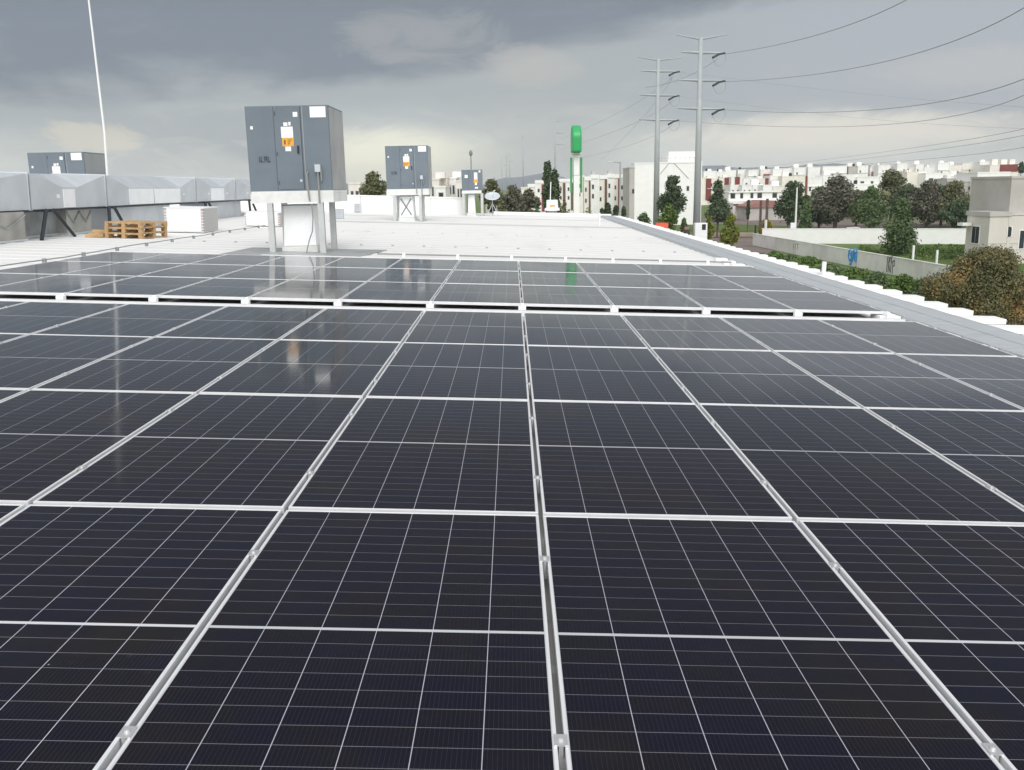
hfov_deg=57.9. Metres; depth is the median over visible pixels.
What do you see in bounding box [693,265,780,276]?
solar panel
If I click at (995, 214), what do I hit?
beige house
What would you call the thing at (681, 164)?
building
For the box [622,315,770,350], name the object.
solar panel
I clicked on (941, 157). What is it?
power line
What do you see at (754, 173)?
house
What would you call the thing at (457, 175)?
house
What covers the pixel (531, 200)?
tree
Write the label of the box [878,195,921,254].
tree
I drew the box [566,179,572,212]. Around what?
house
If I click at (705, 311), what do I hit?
mounting bracket
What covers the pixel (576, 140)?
sign totem
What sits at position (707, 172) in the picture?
house
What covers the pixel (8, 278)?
solar panel
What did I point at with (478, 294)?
solar panel
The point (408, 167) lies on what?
air unit
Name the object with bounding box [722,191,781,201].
house
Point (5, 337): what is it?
solar panel
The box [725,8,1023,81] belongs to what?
power line
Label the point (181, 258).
solar panel
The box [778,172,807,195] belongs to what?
house
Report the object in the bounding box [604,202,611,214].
cypress
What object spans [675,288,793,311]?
solar panel
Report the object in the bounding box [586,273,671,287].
solar panel
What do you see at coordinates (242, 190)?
duct section
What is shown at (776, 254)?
shrub
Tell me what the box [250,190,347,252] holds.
steel stand
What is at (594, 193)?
house
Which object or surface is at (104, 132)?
lightning rod
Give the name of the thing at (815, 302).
solar panel
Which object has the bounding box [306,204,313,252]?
hanging cable
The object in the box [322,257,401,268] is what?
solar panel
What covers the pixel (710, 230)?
bush
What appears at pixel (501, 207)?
bush
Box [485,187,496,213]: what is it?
house
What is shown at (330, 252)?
flashing sheet
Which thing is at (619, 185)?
street lamp
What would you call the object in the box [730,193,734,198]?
window
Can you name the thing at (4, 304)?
solar panel
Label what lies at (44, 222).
trestle
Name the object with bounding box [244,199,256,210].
trestle
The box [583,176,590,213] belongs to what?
house
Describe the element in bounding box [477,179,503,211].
tree
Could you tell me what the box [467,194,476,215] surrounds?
air drop
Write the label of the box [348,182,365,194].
house
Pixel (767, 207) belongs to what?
post
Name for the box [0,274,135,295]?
solar panel
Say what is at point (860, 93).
power line
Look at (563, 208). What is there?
bush
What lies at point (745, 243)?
road
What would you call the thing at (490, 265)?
solar panel
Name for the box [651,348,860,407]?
solar panel
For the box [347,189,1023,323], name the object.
ground
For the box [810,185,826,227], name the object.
tree
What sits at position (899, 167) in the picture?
house
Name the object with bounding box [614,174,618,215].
house
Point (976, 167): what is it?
house
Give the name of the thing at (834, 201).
tree
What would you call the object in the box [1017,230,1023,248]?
window
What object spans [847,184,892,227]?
tree
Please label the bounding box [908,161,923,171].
house
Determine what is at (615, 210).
cypress
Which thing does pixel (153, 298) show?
mounting bracket
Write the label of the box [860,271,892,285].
shrub
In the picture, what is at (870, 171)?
house
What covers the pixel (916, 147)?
power line
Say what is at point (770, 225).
bush
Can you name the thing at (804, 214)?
tree
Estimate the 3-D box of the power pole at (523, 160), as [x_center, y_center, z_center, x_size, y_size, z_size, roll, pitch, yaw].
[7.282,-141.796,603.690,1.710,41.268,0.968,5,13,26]
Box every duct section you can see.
[0,171,30,210]
[28,172,106,210]
[105,174,195,205]
[195,177,235,201]
[235,178,250,199]
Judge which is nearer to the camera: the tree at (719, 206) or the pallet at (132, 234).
the pallet at (132, 234)
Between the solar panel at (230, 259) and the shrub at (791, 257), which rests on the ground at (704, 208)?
the shrub at (791, 257)
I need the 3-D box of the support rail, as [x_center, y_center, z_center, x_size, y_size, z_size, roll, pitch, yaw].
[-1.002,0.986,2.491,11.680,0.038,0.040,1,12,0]
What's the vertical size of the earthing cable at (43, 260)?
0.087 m
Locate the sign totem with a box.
[570,125,581,212]
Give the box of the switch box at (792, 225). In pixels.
[790,223,795,227]
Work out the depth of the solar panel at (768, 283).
15.06 m
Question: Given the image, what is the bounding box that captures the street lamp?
[608,161,620,215]
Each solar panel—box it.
[0,261,120,273]
[0,273,58,285]
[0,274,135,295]
[0,301,28,308]
[0,301,126,334]
[0,333,27,342]
[0,334,152,390]
[0,389,26,401]
[0,389,194,506]
[0,504,24,523]
[0,504,281,769]
[32,337,276,394]
[33,304,225,336]
[33,393,361,513]
[58,252,167,261]
[63,262,185,275]
[67,276,211,297]
[106,510,567,769]
[126,253,226,263]
[140,264,253,277]
[156,306,324,340]
[158,278,288,299]
[190,254,283,264]
[199,340,400,400]
[215,265,319,279]
[250,280,365,301]
[258,256,342,266]
[280,308,423,344]
[288,397,540,514]
[292,267,385,281]
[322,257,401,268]
[341,281,442,303]
[366,342,531,400]
[369,268,452,284]
[389,258,459,269]
[404,311,526,344]
[432,283,522,305]
[445,270,520,284]
[454,260,519,270]
[519,261,584,272]
[520,271,595,286]
[521,285,611,307]
[524,313,647,347]
[527,345,694,403]
[532,401,791,520]
[543,515,1004,769]
[577,262,649,273]
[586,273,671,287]
[598,287,702,309]
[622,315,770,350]
[635,264,715,275]
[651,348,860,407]
[652,274,747,289]
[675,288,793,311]
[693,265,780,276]
[699,404,1023,524]
[719,276,824,291]
[720,317,893,353]
[751,290,884,313]
[774,351,1023,410]
[799,520,1023,769]
[819,319,1016,356]
[865,408,1023,509]
[898,354,1023,408]
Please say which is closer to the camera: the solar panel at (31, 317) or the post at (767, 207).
the solar panel at (31, 317)
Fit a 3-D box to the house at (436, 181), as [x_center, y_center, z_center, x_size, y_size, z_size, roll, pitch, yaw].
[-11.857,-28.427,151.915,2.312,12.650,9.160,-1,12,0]
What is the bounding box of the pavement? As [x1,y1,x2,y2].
[711,232,758,236]
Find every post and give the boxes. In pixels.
[759,200,761,233]
[765,199,768,227]
[912,245,914,258]
[935,250,938,262]
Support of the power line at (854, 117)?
attached to the power pole at (657, 95)
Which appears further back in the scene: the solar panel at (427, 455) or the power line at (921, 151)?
the power line at (921, 151)
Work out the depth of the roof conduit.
20.11 m
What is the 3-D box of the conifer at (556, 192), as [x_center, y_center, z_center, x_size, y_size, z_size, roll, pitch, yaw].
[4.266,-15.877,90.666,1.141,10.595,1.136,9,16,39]
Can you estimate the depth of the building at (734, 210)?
221.31 m
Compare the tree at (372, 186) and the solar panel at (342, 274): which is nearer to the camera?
the solar panel at (342, 274)
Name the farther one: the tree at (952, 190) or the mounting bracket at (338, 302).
the tree at (952, 190)
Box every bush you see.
[496,196,506,211]
[533,202,539,211]
[560,200,567,212]
[680,218,690,234]
[706,215,714,239]
[757,219,772,233]
[911,243,1023,324]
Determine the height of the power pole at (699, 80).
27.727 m
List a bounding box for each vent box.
[335,209,343,218]
[354,204,360,211]
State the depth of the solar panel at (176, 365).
7.31 m
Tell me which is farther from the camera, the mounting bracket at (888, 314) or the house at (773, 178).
the house at (773, 178)
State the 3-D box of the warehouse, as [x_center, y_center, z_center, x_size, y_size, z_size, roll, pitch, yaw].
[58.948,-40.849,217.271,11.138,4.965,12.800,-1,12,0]
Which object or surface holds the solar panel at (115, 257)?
on the support rail
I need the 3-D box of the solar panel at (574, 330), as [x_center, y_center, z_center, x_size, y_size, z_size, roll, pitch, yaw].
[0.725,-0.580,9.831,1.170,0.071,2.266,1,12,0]
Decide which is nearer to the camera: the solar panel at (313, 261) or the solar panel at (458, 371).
the solar panel at (458, 371)
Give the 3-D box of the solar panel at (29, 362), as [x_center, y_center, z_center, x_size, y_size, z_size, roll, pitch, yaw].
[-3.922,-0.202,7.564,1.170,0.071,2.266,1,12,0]
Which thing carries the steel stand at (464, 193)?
on the flat roof building at (580, 237)
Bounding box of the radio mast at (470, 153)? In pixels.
[469,150,472,193]
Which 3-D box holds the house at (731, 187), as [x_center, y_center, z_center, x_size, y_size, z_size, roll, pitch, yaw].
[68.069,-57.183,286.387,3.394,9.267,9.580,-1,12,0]
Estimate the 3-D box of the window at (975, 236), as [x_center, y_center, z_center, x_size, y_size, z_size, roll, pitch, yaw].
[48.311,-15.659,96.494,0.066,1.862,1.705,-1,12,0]
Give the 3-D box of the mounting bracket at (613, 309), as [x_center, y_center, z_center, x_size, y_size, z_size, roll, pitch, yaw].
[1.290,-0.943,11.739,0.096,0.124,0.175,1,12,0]
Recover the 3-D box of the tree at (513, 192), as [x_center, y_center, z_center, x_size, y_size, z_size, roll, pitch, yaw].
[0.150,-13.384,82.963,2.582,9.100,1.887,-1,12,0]
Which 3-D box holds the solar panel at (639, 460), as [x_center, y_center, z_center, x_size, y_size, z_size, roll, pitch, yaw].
[0.726,0.382,5.343,1.170,0.071,2.266,1,12,0]
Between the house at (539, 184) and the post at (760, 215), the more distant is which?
the house at (539, 184)
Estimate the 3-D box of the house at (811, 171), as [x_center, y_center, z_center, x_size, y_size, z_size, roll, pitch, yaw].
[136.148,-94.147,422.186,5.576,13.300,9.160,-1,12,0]
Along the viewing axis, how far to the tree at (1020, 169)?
291.86 m
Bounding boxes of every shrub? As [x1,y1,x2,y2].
[767,251,783,258]
[777,254,800,260]
[793,256,821,263]
[796,260,814,267]
[814,263,844,272]
[818,267,837,273]
[836,266,870,278]
[842,273,861,279]
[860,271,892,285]
[864,279,885,288]
[883,273,917,294]
[886,285,907,294]
[908,276,931,300]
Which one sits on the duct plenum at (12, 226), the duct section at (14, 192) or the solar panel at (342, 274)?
the duct section at (14, 192)
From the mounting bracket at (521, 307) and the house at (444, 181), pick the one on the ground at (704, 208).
the house at (444, 181)
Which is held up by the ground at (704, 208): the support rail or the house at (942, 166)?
the house at (942, 166)
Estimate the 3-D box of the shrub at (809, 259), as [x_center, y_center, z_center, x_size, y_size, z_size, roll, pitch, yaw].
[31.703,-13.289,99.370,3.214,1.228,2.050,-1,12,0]
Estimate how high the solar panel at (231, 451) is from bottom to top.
0.071 m
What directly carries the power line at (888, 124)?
attached to the power pole at (657, 95)
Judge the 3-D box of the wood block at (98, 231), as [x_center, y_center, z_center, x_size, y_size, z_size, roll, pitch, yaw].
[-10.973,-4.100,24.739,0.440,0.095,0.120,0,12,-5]
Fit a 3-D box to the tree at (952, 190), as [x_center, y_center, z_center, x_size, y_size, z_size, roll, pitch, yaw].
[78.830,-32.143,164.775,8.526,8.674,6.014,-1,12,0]
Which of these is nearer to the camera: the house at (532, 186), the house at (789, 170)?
the house at (532, 186)
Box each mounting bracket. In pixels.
[56,292,66,299]
[148,295,158,301]
[241,297,249,303]
[334,299,341,305]
[426,301,433,307]
[518,303,525,309]
[610,305,617,311]
[702,307,710,313]
[793,309,802,315]
[884,311,894,318]
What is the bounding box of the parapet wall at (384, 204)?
[170,195,462,214]
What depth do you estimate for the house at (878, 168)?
416.78 m
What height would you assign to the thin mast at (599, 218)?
2.114 m
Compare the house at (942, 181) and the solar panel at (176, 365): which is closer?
the solar panel at (176, 365)
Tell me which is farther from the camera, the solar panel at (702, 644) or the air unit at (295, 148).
the air unit at (295, 148)
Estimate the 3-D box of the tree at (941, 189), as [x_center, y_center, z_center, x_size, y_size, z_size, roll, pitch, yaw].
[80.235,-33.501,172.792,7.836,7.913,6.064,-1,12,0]
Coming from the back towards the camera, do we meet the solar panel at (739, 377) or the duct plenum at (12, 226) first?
the duct plenum at (12, 226)
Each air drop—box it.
[282,203,319,251]
[399,196,416,220]
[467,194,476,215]
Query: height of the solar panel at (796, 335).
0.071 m
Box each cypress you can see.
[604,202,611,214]
[612,205,618,215]
[621,206,626,216]
[745,200,750,231]
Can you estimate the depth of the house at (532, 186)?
244.50 m
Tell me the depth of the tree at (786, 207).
146.49 m
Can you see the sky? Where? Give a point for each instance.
(177, 78)
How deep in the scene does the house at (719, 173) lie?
415.54 m
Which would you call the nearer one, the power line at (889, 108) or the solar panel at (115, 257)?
the solar panel at (115, 257)
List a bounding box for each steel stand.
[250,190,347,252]
[386,189,431,221]
[462,190,484,215]
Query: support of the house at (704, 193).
on the ground at (704, 208)
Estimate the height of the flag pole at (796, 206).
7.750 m
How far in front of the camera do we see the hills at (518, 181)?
3330.39 m
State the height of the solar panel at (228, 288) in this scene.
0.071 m
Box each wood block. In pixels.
[85,234,102,236]
[92,230,104,233]
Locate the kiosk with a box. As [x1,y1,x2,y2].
[693,223,707,238]
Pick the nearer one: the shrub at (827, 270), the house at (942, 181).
the shrub at (827, 270)
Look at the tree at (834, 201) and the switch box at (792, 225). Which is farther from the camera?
the tree at (834, 201)
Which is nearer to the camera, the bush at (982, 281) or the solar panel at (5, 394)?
the solar panel at (5, 394)
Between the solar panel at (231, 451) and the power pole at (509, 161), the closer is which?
the solar panel at (231, 451)
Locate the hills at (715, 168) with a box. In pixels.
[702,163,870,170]
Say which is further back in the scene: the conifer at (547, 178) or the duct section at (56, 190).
the conifer at (547, 178)
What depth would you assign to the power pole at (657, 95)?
150.21 m
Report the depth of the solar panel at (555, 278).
15.07 m
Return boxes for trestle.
[38,208,75,240]
[79,206,122,230]
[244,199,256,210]
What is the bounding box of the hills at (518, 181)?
[483,173,566,188]
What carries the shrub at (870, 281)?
on the ground at (704, 208)
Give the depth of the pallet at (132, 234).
24.72 m
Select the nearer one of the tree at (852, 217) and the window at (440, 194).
the window at (440, 194)
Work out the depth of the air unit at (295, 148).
20.36 m
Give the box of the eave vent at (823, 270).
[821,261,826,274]
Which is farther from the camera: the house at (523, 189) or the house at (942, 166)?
the house at (942, 166)
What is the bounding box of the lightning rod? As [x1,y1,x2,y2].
[88,0,107,175]
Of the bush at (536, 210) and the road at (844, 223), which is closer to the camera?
the bush at (536, 210)
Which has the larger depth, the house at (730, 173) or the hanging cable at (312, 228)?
the house at (730, 173)
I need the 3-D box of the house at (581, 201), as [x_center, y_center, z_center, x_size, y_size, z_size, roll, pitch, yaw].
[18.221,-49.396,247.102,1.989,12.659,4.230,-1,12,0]
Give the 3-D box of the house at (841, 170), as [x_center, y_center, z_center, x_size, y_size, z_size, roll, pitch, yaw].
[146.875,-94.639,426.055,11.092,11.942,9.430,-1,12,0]
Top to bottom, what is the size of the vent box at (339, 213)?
0.442 m
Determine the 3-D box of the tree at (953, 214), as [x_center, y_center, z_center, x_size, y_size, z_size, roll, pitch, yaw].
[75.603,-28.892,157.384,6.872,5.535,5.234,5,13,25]
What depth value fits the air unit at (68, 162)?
30.18 m
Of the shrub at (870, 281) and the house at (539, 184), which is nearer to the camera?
the shrub at (870, 281)
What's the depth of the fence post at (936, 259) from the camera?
84.53 m
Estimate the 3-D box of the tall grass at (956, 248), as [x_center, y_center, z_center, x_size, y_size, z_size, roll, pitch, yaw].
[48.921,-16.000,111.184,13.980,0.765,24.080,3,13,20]
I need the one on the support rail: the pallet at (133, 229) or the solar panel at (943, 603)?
the solar panel at (943, 603)
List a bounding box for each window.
[438,192,443,196]
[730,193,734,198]
[971,225,980,243]
[1006,227,1012,236]
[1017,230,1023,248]
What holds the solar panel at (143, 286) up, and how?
on the support rail
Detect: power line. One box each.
[681,96,1023,128]
[682,72,1016,106]
[686,95,1023,126]
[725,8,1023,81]
[727,0,905,53]
[732,79,1023,112]
[765,129,1021,166]
[793,135,1023,166]
[825,147,1023,166]
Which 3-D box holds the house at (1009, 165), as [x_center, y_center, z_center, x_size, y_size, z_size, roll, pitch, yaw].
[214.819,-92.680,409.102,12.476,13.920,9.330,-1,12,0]
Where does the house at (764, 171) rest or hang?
on the ground at (704, 208)
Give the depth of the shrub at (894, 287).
63.39 m
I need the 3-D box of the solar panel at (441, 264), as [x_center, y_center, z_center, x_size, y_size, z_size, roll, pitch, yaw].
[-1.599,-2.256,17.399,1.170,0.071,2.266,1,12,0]
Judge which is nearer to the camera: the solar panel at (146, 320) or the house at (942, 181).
the solar panel at (146, 320)
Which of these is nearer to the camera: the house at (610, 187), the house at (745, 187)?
the house at (610, 187)
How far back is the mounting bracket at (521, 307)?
11.65 m
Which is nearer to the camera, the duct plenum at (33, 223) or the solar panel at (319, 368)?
the solar panel at (319, 368)
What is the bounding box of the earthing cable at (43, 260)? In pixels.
[0,225,264,266]
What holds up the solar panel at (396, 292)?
on the support rail
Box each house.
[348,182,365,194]
[430,172,445,196]
[434,186,450,196]
[441,177,449,185]
[449,171,461,196]
[455,180,466,212]
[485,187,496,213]
[520,187,528,201]
[527,184,534,209]
[534,180,545,212]
[559,179,565,209]
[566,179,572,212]
[579,175,584,212]
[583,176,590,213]
[589,171,597,213]
[598,175,606,212]
[605,171,613,212]
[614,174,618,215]
[621,171,622,208]
[701,177,707,204]
[702,168,715,177]
[706,176,722,204]
[716,169,725,177]
[722,167,735,176]
[722,175,728,190]
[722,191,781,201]
[724,185,738,191]
[729,174,743,184]
[736,167,745,177]
[739,185,752,190]
[743,175,754,184]
[745,169,758,177]
[745,179,762,190]
[755,175,769,184]
[759,166,770,177]
[759,185,771,190]
[764,175,780,184]
[770,181,786,202]
[771,167,782,175]
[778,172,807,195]
[779,168,791,172]
[791,164,805,175]
[806,163,819,177]
[807,177,823,195]
[815,171,857,186]
[816,166,846,174]
[846,163,857,173]
[846,180,880,192]
[855,162,868,176]
[856,176,880,183]
[868,164,873,175]
[871,162,890,188]
[890,161,907,171]
[900,169,925,187]
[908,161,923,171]
[918,170,951,187]
[923,164,935,172]
[929,161,950,172]
[934,175,955,185]
[946,181,970,195]
[950,162,962,172]
[954,163,972,172]
[956,172,1010,194]
[957,176,1023,262]
[970,160,989,171]
[979,159,1017,175]
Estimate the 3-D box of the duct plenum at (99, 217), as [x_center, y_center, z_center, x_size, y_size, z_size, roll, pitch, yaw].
[-12.628,-5.561,30.408,1.060,0.700,5.060,1,12,0]
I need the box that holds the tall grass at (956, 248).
[858,243,964,259]
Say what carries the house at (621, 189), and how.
on the ground at (704, 208)
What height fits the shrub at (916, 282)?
2.018 m
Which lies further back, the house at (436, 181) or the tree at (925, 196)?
the tree at (925, 196)
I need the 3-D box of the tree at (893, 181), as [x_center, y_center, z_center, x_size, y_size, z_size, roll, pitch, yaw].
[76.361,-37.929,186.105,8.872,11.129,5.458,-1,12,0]
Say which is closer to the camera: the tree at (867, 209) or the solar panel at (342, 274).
the solar panel at (342, 274)
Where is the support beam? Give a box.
[0,199,250,212]
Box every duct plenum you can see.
[0,212,27,243]
[24,212,58,237]
[57,209,91,234]
[90,204,169,229]
[179,201,241,217]
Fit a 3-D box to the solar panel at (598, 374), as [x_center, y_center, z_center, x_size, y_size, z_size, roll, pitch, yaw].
[0.725,-0.098,7.587,1.170,0.071,2.266,1,12,0]
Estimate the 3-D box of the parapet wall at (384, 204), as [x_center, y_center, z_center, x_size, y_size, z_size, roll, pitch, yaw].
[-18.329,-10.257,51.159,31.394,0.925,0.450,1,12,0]
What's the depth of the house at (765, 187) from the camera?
276.48 m
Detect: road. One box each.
[701,219,950,227]
[711,237,772,253]
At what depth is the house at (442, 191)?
117.49 m
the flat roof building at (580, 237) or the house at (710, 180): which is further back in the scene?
the house at (710, 180)
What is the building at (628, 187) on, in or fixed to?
on the ground at (704, 208)
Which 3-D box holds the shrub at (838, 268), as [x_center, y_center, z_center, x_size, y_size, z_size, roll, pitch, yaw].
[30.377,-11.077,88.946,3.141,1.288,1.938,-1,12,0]
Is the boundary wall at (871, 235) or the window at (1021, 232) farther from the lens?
the boundary wall at (871, 235)
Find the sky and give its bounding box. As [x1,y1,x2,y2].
[0,0,1023,183]
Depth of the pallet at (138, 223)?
24.84 m
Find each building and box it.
[0,209,1023,748]
[622,167,634,219]
[631,151,702,224]
[727,202,742,217]
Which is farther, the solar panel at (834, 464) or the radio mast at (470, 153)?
the radio mast at (470, 153)
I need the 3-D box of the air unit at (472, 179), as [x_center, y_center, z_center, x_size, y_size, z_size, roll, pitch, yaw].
[-2.142,-11.043,49.911,1.092,1.080,1.006,-1,12,0]
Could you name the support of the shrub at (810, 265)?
on the ground at (704, 208)
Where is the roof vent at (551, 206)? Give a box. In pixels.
[545,200,559,212]
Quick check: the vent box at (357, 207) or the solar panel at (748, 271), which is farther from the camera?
the vent box at (357, 207)
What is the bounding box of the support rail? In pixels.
[559,749,565,769]
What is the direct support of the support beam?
on the trestle
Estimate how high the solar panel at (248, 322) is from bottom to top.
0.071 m
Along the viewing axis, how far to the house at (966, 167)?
422.36 m
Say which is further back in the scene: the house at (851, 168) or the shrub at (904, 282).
the house at (851, 168)
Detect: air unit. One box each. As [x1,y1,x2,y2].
[27,152,105,173]
[244,105,345,202]
[385,145,431,194]
[461,170,482,190]
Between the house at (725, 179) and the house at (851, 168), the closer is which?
the house at (725, 179)
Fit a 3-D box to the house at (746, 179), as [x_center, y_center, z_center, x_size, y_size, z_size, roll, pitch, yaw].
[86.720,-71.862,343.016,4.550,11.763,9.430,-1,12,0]
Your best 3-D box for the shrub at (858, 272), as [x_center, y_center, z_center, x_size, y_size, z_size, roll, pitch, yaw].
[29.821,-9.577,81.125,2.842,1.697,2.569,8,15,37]
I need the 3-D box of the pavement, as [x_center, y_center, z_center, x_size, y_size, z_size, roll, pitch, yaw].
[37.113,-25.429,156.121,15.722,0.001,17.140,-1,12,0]
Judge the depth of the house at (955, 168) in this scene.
421.45 m
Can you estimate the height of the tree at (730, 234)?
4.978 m
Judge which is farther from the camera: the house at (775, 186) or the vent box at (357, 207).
the house at (775, 186)
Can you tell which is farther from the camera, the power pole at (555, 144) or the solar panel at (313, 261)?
the power pole at (555, 144)
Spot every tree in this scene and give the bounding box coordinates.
[358,170,386,195]
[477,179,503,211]
[500,184,525,211]
[516,188,541,211]
[656,175,687,216]
[657,202,678,230]
[704,179,731,237]
[719,213,739,245]
[772,180,811,225]
[797,194,813,227]
[809,173,863,227]
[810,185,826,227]
[845,189,865,225]
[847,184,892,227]
[877,169,909,220]
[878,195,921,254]
[889,183,916,223]
[906,179,945,227]
[931,180,969,227]
[935,199,969,227]
[936,184,948,224]
[1017,161,1023,175]
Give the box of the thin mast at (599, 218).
[598,176,600,225]
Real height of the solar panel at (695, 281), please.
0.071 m
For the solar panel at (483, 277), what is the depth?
15.02 m
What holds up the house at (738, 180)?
on the ground at (704, 208)
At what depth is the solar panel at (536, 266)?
17.31 m
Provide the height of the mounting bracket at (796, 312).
0.124 m
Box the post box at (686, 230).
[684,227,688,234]
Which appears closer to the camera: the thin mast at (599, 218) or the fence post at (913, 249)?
the thin mast at (599, 218)
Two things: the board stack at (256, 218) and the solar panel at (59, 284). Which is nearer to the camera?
the solar panel at (59, 284)
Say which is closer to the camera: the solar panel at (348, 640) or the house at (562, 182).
the solar panel at (348, 640)
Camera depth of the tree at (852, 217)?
174.05 m
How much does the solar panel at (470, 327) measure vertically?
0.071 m
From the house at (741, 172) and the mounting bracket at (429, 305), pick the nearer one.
the mounting bracket at (429, 305)
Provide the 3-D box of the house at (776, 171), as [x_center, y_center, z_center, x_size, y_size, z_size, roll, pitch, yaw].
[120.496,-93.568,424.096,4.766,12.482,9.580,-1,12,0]
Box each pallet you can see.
[104,220,167,227]
[104,225,166,232]
[105,231,167,238]
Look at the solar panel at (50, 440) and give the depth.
5.44 m
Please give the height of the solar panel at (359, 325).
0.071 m
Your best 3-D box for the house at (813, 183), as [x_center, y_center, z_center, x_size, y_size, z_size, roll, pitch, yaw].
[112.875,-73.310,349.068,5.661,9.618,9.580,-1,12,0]
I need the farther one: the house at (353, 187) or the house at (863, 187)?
the house at (863, 187)
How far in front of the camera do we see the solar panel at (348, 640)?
2.90 m
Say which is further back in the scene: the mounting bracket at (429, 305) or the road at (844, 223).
the road at (844, 223)
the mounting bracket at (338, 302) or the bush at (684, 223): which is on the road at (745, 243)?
the bush at (684, 223)
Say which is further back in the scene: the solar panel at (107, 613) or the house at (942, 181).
the house at (942, 181)
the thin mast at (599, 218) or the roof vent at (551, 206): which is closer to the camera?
the thin mast at (599, 218)
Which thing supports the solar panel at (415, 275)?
on the support rail
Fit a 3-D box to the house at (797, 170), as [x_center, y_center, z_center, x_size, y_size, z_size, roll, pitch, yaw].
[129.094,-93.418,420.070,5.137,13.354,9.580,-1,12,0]
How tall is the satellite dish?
1.386 m
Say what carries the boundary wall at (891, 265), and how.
on the ground at (704, 208)
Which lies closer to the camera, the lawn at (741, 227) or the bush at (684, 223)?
the bush at (684, 223)
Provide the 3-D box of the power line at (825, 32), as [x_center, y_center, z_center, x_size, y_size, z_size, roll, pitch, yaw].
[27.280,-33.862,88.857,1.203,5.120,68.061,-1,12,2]
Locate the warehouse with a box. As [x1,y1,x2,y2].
[736,200,785,220]
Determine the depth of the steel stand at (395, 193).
40.23 m
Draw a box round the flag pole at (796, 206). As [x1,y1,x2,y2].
[795,188,797,225]
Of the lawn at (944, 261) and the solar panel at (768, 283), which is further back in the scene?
the lawn at (944, 261)
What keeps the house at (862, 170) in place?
on the ground at (704, 208)
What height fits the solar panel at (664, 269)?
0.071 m
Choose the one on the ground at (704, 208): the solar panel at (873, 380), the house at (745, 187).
the house at (745, 187)
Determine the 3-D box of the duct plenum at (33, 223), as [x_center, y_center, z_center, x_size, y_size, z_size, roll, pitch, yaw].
[-12.877,-4.267,24.345,1.060,0.700,2.460,1,12,0]
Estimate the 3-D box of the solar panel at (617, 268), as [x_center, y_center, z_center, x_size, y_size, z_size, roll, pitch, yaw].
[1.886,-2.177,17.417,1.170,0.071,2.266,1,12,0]
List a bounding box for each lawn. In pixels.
[674,224,839,230]
[866,244,1023,271]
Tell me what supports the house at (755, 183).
on the ground at (704, 208)
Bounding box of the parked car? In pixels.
[655,222,668,228]
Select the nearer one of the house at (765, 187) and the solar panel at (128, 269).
the solar panel at (128, 269)
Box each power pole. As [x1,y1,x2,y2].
[505,151,507,193]
[508,151,510,184]
[522,135,523,186]
[554,113,563,170]
[637,57,682,224]
[676,34,727,223]
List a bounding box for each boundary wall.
[753,233,950,281]
[762,228,965,243]
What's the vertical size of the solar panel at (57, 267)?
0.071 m
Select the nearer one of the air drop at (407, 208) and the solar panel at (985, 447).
the solar panel at (985, 447)
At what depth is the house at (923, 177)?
339.10 m
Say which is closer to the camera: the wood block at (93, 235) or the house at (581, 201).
the wood block at (93, 235)
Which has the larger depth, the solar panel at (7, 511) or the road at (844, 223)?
the road at (844, 223)
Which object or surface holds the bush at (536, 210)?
on the ground at (704, 208)
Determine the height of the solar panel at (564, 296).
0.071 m
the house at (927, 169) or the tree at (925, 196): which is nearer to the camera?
the tree at (925, 196)
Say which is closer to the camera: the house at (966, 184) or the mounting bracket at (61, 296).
the mounting bracket at (61, 296)
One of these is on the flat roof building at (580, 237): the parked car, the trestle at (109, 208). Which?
the trestle at (109, 208)
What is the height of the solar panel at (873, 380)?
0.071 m
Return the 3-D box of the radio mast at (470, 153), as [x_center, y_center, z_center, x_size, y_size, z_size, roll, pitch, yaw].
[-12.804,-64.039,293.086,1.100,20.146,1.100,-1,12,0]
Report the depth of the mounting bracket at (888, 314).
11.68 m
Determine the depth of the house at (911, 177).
345.01 m
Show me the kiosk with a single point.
(699, 229)
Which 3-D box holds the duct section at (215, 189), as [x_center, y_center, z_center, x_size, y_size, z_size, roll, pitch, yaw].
[-12.758,-7.959,37.641,1.565,0.950,5.089,1,12,0]
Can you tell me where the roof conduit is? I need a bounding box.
[377,253,731,264]
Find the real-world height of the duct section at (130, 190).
0.950 m
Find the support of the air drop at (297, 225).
on the flat roof building at (580, 237)
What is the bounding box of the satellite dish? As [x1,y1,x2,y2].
[484,190,499,215]
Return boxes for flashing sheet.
[222,247,385,256]
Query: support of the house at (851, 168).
on the ground at (704, 208)
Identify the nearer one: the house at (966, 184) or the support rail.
the support rail
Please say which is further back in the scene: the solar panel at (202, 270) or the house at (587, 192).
the house at (587, 192)
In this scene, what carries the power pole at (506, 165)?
on the ground at (704, 208)
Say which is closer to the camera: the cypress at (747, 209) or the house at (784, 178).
the cypress at (747, 209)
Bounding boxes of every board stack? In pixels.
[163,206,218,232]
[244,211,281,225]
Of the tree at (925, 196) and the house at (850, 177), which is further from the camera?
the house at (850, 177)
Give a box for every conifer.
[541,160,552,212]
[551,167,560,207]

